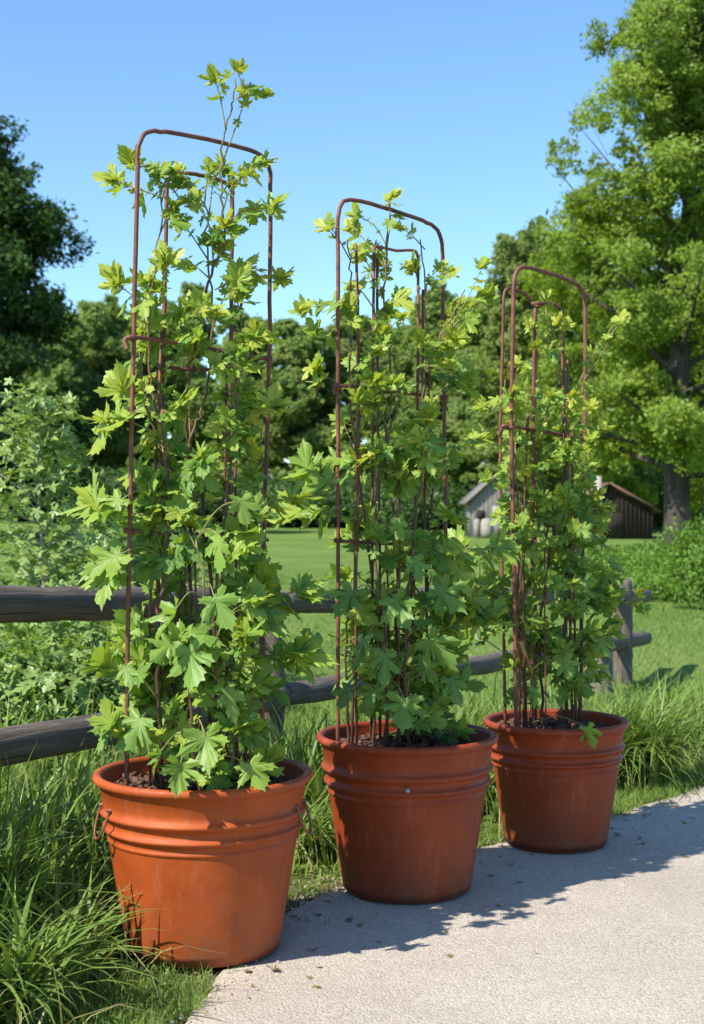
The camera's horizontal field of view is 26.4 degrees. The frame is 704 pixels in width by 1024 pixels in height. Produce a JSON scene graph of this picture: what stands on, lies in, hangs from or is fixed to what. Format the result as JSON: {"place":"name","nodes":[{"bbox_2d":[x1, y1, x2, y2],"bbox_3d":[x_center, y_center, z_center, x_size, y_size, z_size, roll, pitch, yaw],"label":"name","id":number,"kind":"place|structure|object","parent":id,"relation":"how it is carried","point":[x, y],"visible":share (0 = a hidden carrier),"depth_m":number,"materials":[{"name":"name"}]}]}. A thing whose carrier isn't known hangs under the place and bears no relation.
{"place":"outdoors","nodes":[
{"label":"outdoors","id":0,"kind":"place"},
{"bbox_2d":[0,0,702,474],"label":"sky","id":1,"kind":"structure","parent":0,"point":[455,105],"materials":[{"name":"blue"}]},
{"bbox_2d":[0,514,703,1023],"bbox_3d":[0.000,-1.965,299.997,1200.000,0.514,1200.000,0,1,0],"label":"ground","id":2,"kind":"structure","parent":0,"point":[290,550],"depth_m":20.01,"materials":[{"name":"green plant"}]},
{"bbox_2d":[0,357,46,521],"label":"distant tree","id":3,"kind":"object","parent":2,"relation":"on","point":[18,519],"depth_m":93.69,"materials":[{"name":"green plant"}]},
{"bbox_2d":[2,552,88,583],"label":"shrub","id":4,"kind":"object","parent":2,"relation":"on","point":[65,569],"depth_m":11.83,"materials":[{"name":"green plant"}]},
{"bbox_2d":[0,568,97,642],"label":"shrub","id":5,"kind":"object","parent":2,"relation":"on","point":[72,582],"visible":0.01,"depth_m":8.45,"materials":[{"name":"green plant"}]},
{"bbox_2d":[0,377,120,586],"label":"sapling","id":6,"kind":"object","parent":2,"relation":"on","point":[37,423],"visible":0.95,"depth_m":8.93,"materials":[{"name":"green plant"}]},
{"bbox_2d":[0,115,129,521],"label":"broadleaf tree","id":7,"kind":"object","parent":2,"relation":"on","point":[30,237],"visible":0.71,"depth_m":58.91,"materials":[{"name":"green plant"}]},
{"bbox_2d":[9,312,123,523],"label":"distant tree","id":8,"kind":"object","parent":2,"relation":"on","point":[63,368],"visible":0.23,"depth_m":86.59,"materials":[{"name":"green plant"}]},
{"bbox_2d":[0,620,136,767],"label":"shrub","id":9,"kind":"object","parent":2,"relation":"on","point":[40,655],"visible":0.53,"depth_m":6.65,"materials":[{"name":"green plant"}]},
{"bbox_2d":[0,861,168,985],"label":"grass tuft","id":10,"kind":"object","parent":2,"relation":"on","point":[88,908],"visible":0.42,"depth_m":4.02,"materials":[{"name":"green plant"}]},
{"bbox_2d":[0,872,176,1023],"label":"grass tuft","id":11,"kind":"object","parent":2,"relation":"on","point":[38,984],"visible":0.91,"depth_m":3.67,"materials":[{"name":"green plant"}]},
{"bbox_2d":[0,524,201,632],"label":"shrub","id":12,"kind":"object","parent":2,"relation":"on","point":[138,561],"visible":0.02,"depth_m":9.65,"materials":[{"name":"green plant"}]},
{"bbox_2d":[65,293,177,521],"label":"distant tree","id":13,"kind":"object","parent":2,"relation":"on","point":[104,352],"visible":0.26,"depth_m":90.46,"materials":[{"name":"green plant"}]},
{"bbox_2d":[121,314,131,430],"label":"distant tree","id":14,"kind":"object","parent":2,"relation":"on","point":[125,334],"visible":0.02,"depth_m":111.03,"materials":[{"name":"green plant"}]},
{"bbox_2d":[19,507,242,587],"bbox_3d":[-1.839,0.747,12.993,2.028,1.671,2.155,0,1,-21],"label":"shrub","id":15,"kind":"object","parent":2,"relation":"on","point":[198,575],"visible":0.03,"depth_m":13.07,"materials":[{"name":"green plant"}]},
{"bbox_2d":[57,583,234,759],"bbox_3d":[-1.109,0.831,7.610,1.206,0.997,1.281,0,1,-36],"label":"shrub","id":16,"kind":"object","parent":2,"relation":"on","point":[106,623],"visible":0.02,"depth_m":7.57,"materials":[{"name":"green plant"}]},
{"bbox_2d":[58,460,258,527],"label":"bush","id":17,"kind":"object","parent":2,"relation":"on","point":[110,483],"visible":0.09,"depth_m":75.56,"materials":[{"name":"green plant"}]},
{"bbox_2d":[110,299,232,470],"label":"distant tree","id":18,"kind":"object","parent":2,"relation":"on","point":[180,378],"visible":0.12,"depth_m":93.43,"materials":[{"name":"green plant"}]},
{"bbox_2d":[170,280,219,462],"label":"distant tree","id":19,"kind":"object","parent":2,"relation":"on","point":[185,287],"visible":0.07,"depth_m":103.60,"materials":[{"name":"green plant"}]},
{"bbox_2d":[92,752,312,968],"bbox_3d":[-0.421,0.981,4.251,0.620,0.501,0.620,0,1,0],"label":"plant pot","id":20,"kind":"object","parent":2,"relation":"on","point":[212,869],"visible":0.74,"depth_m":4.03,"materials":[{"name":"orange ceramic"}]},
{"bbox_2d":[122,128,272,785],"bbox_3d":[-0.457,-0.122,4.277,0.535,1.873,0.185,-1,1,-39],"label":"trellis","id":21,"kind":"object","parent":20,"relation":"in","point":[128,530],"visible":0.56,"depth_m":4.24,"materials":[{"name":"metal"}]},
{"bbox_2d":[58,56,338,797],"bbox_3d":[-0.420,-0.215,4.149,0.774,2.141,0.635,0,1,0],"label":"climbing vine","id":22,"kind":"object","parent":20,"relation":"in","point":[190,649],"visible":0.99,"depth_m":4.16,"materials":[{"name":"green plant"}]},
{"bbox_2d":[186,580,259,671],"bbox_3d":[-1.173,0.985,10.475,1.435,1.071,1.528,0,1,-27],"label":"shrub","id":23,"kind":"object","parent":2,"relation":"on","point":[231,664],"depth_m":10.38,"materials":[{"name":"green plant"}]},
{"bbox_2d":[188,311,281,478],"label":"distant tree","id":24,"kind":"object","parent":2,"relation":"on","point":[200,383],"visible":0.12,"depth_m":90.77,"materials":[{"name":"green plant"}]},
{"bbox_2d":[191,469,293,526],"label":"bush","id":25,"kind":"object","parent":2,"relation":"on","point":[240,475],"visible":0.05,"depth_m":79.97,"materials":[{"name":"green plant"}]},
{"bbox_2d":[217,468,347,527],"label":"bush","id":26,"kind":"object","parent":2,"relation":"on","point":[274,493],"visible":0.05,"depth_m":77.39,"materials":[{"name":"green plant"}]},
{"bbox_2d":[247,318,353,482],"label":"distant tree","id":27,"kind":"object","parent":2,"relation":"on","point":[289,432],"visible":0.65,"depth_m":86.70,"materials":[{"name":"green plant"}]},
{"bbox_2d":[296,785,338,864],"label":"grass tuft","id":28,"kind":"object","parent":2,"relation":"on","point":[318,819],"visible":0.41,"depth_m":5.27,"materials":[{"name":"green plant"}]},
{"bbox_2d":[0,579,652,766],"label":"log fence","id":29,"kind":"object","parent":2,"relation":"on","point":[28,604],"visible":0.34,"depth_m":5.07,"materials":[{"name":"brown wood"}]},
{"bbox_2d":[319,314,383,476],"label":"distant tree","id":30,"kind":"object","parent":2,"relation":"on","point":[329,358],"visible":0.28,"depth_m":88.25,"materials":[{"name":"green plant"}]},
{"bbox_2d":[0,657,703,1023],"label":"tall grass","id":31,"kind":"structure","parent":2,"relation":"on","point":[46,821],"depth_m":4.62,"materials":[{"name":"green plant"}]},
{"bbox_2d":[269,463,453,528],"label":"bush","id":32,"kind":"object","parent":2,"relation":"on","point":[330,494],"visible":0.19,"depth_m":74.74,"materials":[{"name":"green plant"}]},
{"bbox_2d":[25,763,703,1023],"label":"turf","id":33,"kind":"structure","parent":2,"relation":"on","point":[659,793],"depth_m":3.89,"materials":[{"name":"green plant"}]},
{"bbox_2d":[329,323,439,474],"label":"distant tree","id":34,"kind":"object","parent":2,"relation":"on","point":[396,345],"visible":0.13,"depth_m":84.77,"materials":[{"name":"green plant"}]},
{"bbox_2d":[367,279,488,525],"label":"distant tree","id":35,"kind":"object","parent":2,"relation":"on","point":[433,313],"visible":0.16,"depth_m":82.92,"materials":[{"name":"green plant"}]},
{"bbox_2d":[340,475,521,530],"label":"bush","id":36,"kind":"object","parent":2,"relation":"on","point":[456,494],"visible":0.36,"depth_m":71.27,"materials":[{"name":"green plant"}]},
{"bbox_2d":[402,301,505,491],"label":"distant tree","id":37,"kind":"object","parent":2,"relation":"on","point":[458,406],"visible":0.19,"depth_m":78.38,"materials":[{"name":"green plant"}]},
{"bbox_2d":[474,519,479,537],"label":"garden stake","id":38,"kind":"object","parent":2,"relation":"on","point":[476,528],"visible":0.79,"depth_m":58.41,"materials":[{"name":"white paint"}]},
{"bbox_2d":[480,518,493,537],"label":"barrel","id":39,"kind":"object","parent":2,"relation":"on","point":[486,530],"visible":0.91,"depth_m":58.30,"materials":[{"name":"white paint"}]},
{"bbox_2d":[483,758,498,816],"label":"grass tuft","id":40,"kind":"object","parent":2,"relation":"on","point":[488,797],"visible":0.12,"depth_m":6.04,"materials":[{"name":"green plant"}]},
{"bbox_2d":[458,476,527,536],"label":"garden shed","id":41,"kind":"structure","parent":2,"relation":"on","point":[478,501],"depth_m":60.00,"materials":[{"name":"weathered grey wood planks"}]},
{"bbox_2d":[476,510,483,519],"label":"window","id":42,"kind":"structure","parent":41,"relation":"in","point":[479,513],"depth_m":59.96,"materials":[{"name":"grey glass"}]},
{"bbox_2d":[492,506,506,536],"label":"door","id":43,"kind":"structure","parent":41,"relation":"in","point":[496,529],"depth_m":59.96,"materials":[{"name":"wood"}]},
{"bbox_2d":[455,225,553,499],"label":"broadleaf tree","id":44,"kind":"object","parent":2,"relation":"on","point":[510,252],"visible":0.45,"depth_m":67.47,"materials":[{"name":"green plant"}]},
{"bbox_2d":[454,215,563,526],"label":"distant tree","id":45,"kind":"object","parent":2,"relation":"on","point":[485,417],"visible":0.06,"depth_m":76.49,"materials":[{"name":"green plant"}]},
{"bbox_2d":[484,546,618,564],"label":"bush","id":46,"kind":"object","parent":2,"relation":"on","point":[495,560],"visible":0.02,"depth_m":36.01,"materials":[{"name":"green plant"}]},
{"bbox_2d":[486,222,658,505],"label":"broadleaf tree","id":47,"kind":"object","parent":2,"relation":"on","point":[593,277],"visible":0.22,"depth_m":64.71,"materials":[{"name":"green plant"}]},
{"bbox_2d":[498,548,664,580],"bbox_3d":[4.500,1.056,29.941,3.353,0.701,3.158,0,1,18],"label":"bush","id":48,"kind":"object","parent":2,"relation":"on","point":[527,565],"visible":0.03,"depth_m":29.84,"materials":[{"name":"green plant"}]},
{"bbox_2d":[594,476,601,537],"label":"wooden pole","id":49,"kind":"object","parent":2,"relation":"on","point":[599,483],"visible":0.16,"depth_m":49.87,"materials":[{"name":"white wood"}]},
{"bbox_2d":[499,683,702,785],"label":"grass tuft","id":50,"kind":"object","parent":2,"relation":"on","point":[627,738],"visible":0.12,"depth_m":6.64,"materials":[{"name":"green plant"}]},
{"bbox_2d":[517,0,703,547],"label":"broadleaf tree","id":51,"kind":"object","parent":2,"relation":"on","point":[665,69],"visible":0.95,"depth_m":39.05,"materials":[{"name":"green plant"}]},
{"bbox_2d":[542,550,685,585],"bbox_3d":[4.549,1.047,25.971,2.662,0.802,2.535,0,1,22],"label":"bush","id":52,"kind":"object","parent":2,"relation":"on","point":[628,564],"visible":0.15,"depth_m":25.77,"materials":[{"name":"green plant"}]},
{"bbox_2d":[538,662,703,789],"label":"grass tuft","id":53,"kind":"object","parent":2,"relation":"on","point":[656,768],"visible":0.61,"depth_m":6.66,"materials":[{"name":"green plant"}]},
{"bbox_2d":[544,240,703,529],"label":"distant tree","id":54,"kind":"object","parent":2,"relation":"on","point":[657,479],"visible":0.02,"depth_m":72.31,"materials":[{"name":"green plant"}]},
{"bbox_2d":[575,539,686,569],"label":"bush","id":55,"kind":"object","parent":2,"relation":"on","point":[644,551],"visible":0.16,"depth_m":32.73,"materials":[{"name":"green plant"}]},
{"bbox_2d":[590,660,703,757],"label":"grass tuft","id":56,"kind":"object","parent":2,"relation":"on","point":[690,699],"visible":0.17,"depth_m":7.70,"materials":[{"name":"green plant"}]},
{"bbox_2d":[614,560,701,602],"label":"bush","id":57,"kind":"object","parent":2,"relation":"on","point":[639,578],"visible":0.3,"depth_m":23.76,"materials":[{"name":"green plant"}]},
{"bbox_2d":[639,284,703,513],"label":"broadleaf tree","id":58,"kind":"object","parent":2,"relation":"on","point":[696,504],"visible":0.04,"depth_m":47.09,"materials":[{"name":"green plant"}]},
{"bbox_2d":[648,321,703,527],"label":"distant tree","id":59,"kind":"object","parent":2,"relation":"on","point":[660,503],"visible":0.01,"depth_m":73.50,"materials":[{"name":"green plant"}]},
{"bbox_2d":[649,510,703,607],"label":"bush","id":60,"kind":"object","parent":2,"relation":"on","point":[689,571],"visible":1,"depth_m":21.96,"materials":[{"name":"green plant"}]},
{"bbox_2d":[130,783,703,1023],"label":"path","id":61,"kind":"structure","parent":0,"point":[641,941],"depth_m":4.25,"materials":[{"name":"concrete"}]},
{"bbox_2d":[316,720,497,903],"bbox_3d":[0.179,0.972,4.886,0.592,0.506,0.592,0,1,0],"label":"plant pot","id":62,"kind":"object","parent":61,"relation":"on","point":[407,821],"visible":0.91,"depth_m":4.68,"materials":[{"name":"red ceramic"}]},
{"bbox_2d":[332,198,448,746],"bbox_3d":[0.145,-0.099,4.883,0.518,1.804,0.148,-1,1,-44],"label":"trellis","id":63,"kind":"object","parent":62,"relation":"in","point":[336,388],"visible":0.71,"depth_m":4.82,"materials":[{"name":"metal"}]},
{"bbox_2d":[266,187,522,746],"bbox_3d":[0.153,-0.111,4.816,0.623,1.894,0.746,1,1,40],"label":"climbing vine","id":64,"kind":"object","parent":62,"relation":"in","point":[434,657],"visible":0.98,"depth_m":4.79,"materials":[{"name":"green plant"}]},
{"bbox_2d":[135,783,697,1011],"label":"leaf litter","id":65,"kind":"object","parent":61,"relation":"on","point":[361,925],"visible":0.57,"depth_m":4.54,"materials":[{"name":"brown plant"}]},
{"bbox_2d":[483,709,628,852],"bbox_3d":[0.751,0.989,5.532,0.534,0.456,0.534,0,1,0],"label":"plant pot","id":66,"kind":"object","parent":61,"relation":"on","point":[556,781],"visible":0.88,"depth_m":5.35,"materials":[{"name":"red ceramic"}]},
{"bbox_2d":[432,289,652,749],"bbox_3d":[0.703,0.007,5.495,0.759,1.666,0.529,0,1,19],"label":"climbing vine","id":67,"kind":"object","parent":66,"relation":"in","point":[599,590],"visible":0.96,"depth_m":5.46,"materials":[{"name":"green plant"}]},
{"bbox_2d":[498,265,586,728],"bbox_3d":[0.705,-0.030,5.571,0.507,1.737,0.193,-1,1,-39],"label":"trellis","id":68,"kind":"object","parent":66,"relation":"in","point":[511,426],"visible":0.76,"depth_m":5.50,"materials":[{"name":"metal"}]},
{"bbox_2d":[551,482,661,538],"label":"old barn","id":69,"kind":"structure","parent":0,"point":[631,517],"depth_m":57.00,"materials":[{"name":"wood"}]},
{"bbox_2d":[593,513,622,538],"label":"door","id":70,"kind":"structure","parent":69,"relation":"in","point":[615,525],"depth_m":56.95,"materials":[{"name":"wood"}]}
]}

